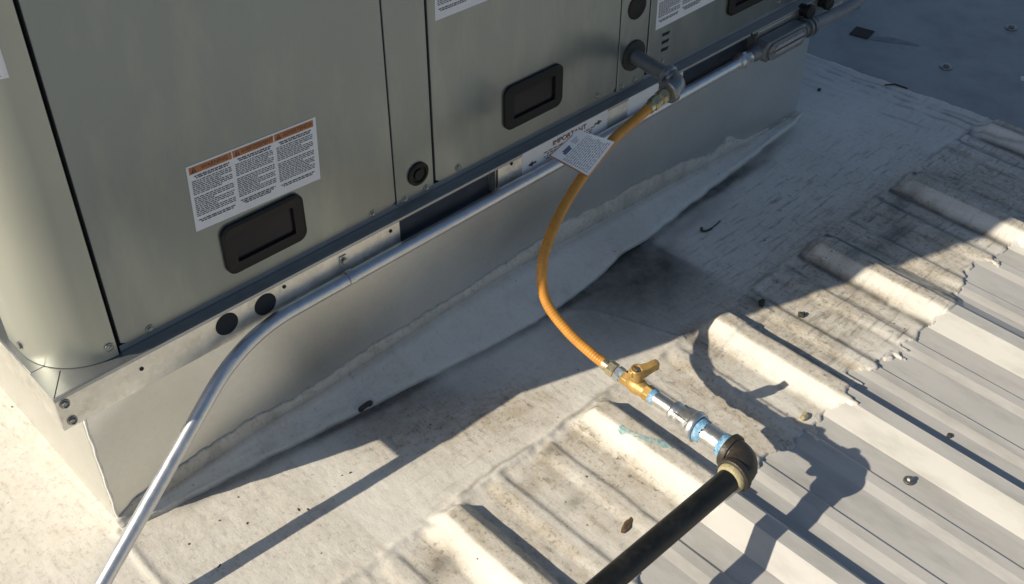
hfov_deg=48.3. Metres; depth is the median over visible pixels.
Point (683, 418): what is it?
reducing coupling
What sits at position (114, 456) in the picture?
roof curb
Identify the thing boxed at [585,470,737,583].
black gas pipe
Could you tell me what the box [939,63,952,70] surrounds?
roof screw
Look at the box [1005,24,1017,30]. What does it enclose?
roof screw
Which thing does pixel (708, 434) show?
nipple
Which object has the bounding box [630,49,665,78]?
gas stub pipe
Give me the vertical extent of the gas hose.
0.257 m
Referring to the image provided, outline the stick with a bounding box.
[885,83,907,88]
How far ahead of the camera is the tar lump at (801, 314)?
1.97 m
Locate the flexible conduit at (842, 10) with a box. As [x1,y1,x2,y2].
[814,0,865,27]
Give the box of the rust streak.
[869,37,918,45]
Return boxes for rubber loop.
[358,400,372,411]
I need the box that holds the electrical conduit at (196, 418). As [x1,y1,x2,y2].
[94,50,754,583]
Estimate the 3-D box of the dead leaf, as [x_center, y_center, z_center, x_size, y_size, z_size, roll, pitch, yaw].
[0.165,0.330,1.626,0.012,0.005,0.039,22,45,24]
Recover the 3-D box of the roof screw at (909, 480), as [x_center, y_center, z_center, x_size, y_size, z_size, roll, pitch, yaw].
[0.589,0.278,1.691,0.018,0.011,0.018,-31,49,-32]
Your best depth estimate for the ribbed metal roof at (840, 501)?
1.68 m
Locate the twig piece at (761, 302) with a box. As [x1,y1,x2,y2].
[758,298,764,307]
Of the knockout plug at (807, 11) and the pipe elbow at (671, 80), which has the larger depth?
the knockout plug at (807, 11)
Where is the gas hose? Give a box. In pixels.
[536,89,669,381]
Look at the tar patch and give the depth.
2.78 m
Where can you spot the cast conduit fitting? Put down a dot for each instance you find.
(781, 40)
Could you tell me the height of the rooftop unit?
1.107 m
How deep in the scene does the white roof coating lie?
1.82 m
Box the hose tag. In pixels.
[548,130,613,176]
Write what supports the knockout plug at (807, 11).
attached to the rooftop unit
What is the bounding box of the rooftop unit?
[0,0,842,430]
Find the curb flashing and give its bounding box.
[115,111,802,531]
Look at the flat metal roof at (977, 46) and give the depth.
2.72 m
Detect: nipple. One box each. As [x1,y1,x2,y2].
[646,389,674,413]
[691,417,731,455]
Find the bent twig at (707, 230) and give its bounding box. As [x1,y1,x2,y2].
[700,220,720,231]
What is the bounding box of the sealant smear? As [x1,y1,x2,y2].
[618,425,671,448]
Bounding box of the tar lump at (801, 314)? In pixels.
[798,311,804,317]
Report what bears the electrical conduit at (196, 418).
on the white roof coating
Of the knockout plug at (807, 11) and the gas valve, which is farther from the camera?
the knockout plug at (807, 11)
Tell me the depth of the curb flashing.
1.92 m
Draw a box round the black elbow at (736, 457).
[716,434,757,492]
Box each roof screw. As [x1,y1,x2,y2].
[903,476,914,485]
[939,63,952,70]
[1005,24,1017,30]
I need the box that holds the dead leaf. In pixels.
[621,517,632,532]
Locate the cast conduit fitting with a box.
[745,16,818,61]
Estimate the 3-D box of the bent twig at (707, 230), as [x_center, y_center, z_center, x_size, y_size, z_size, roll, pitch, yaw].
[0.379,-0.124,2.168,0.054,0.006,0.016,-21,44,-24]
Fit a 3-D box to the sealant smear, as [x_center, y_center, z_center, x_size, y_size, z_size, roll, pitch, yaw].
[0.200,0.222,1.726,0.090,0.006,0.015,20,44,22]
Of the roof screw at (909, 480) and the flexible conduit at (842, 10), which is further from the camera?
the flexible conduit at (842, 10)
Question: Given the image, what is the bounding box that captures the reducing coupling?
[666,401,708,441]
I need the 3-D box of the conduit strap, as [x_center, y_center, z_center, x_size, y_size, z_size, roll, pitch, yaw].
[-0.233,-0.032,1.634,0.012,0.037,0.024,-31,49,-32]
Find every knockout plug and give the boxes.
[799,3,815,18]
[817,0,833,9]
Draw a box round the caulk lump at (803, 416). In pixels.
[799,412,807,420]
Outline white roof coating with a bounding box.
[0,53,1023,583]
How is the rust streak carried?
on the flat metal roof at (977, 46)
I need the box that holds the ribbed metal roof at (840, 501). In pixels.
[638,241,1023,583]
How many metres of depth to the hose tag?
1.74 m
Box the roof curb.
[0,32,809,519]
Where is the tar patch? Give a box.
[849,26,874,38]
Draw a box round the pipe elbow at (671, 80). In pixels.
[658,64,684,102]
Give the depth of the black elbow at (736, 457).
1.54 m
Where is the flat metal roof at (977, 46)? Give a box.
[807,0,1023,128]
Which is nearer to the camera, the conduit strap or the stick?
the conduit strap
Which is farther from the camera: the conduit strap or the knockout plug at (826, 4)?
the knockout plug at (826, 4)
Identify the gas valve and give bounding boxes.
[618,359,659,401]
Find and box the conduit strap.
[339,254,357,284]
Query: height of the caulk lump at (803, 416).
0.010 m

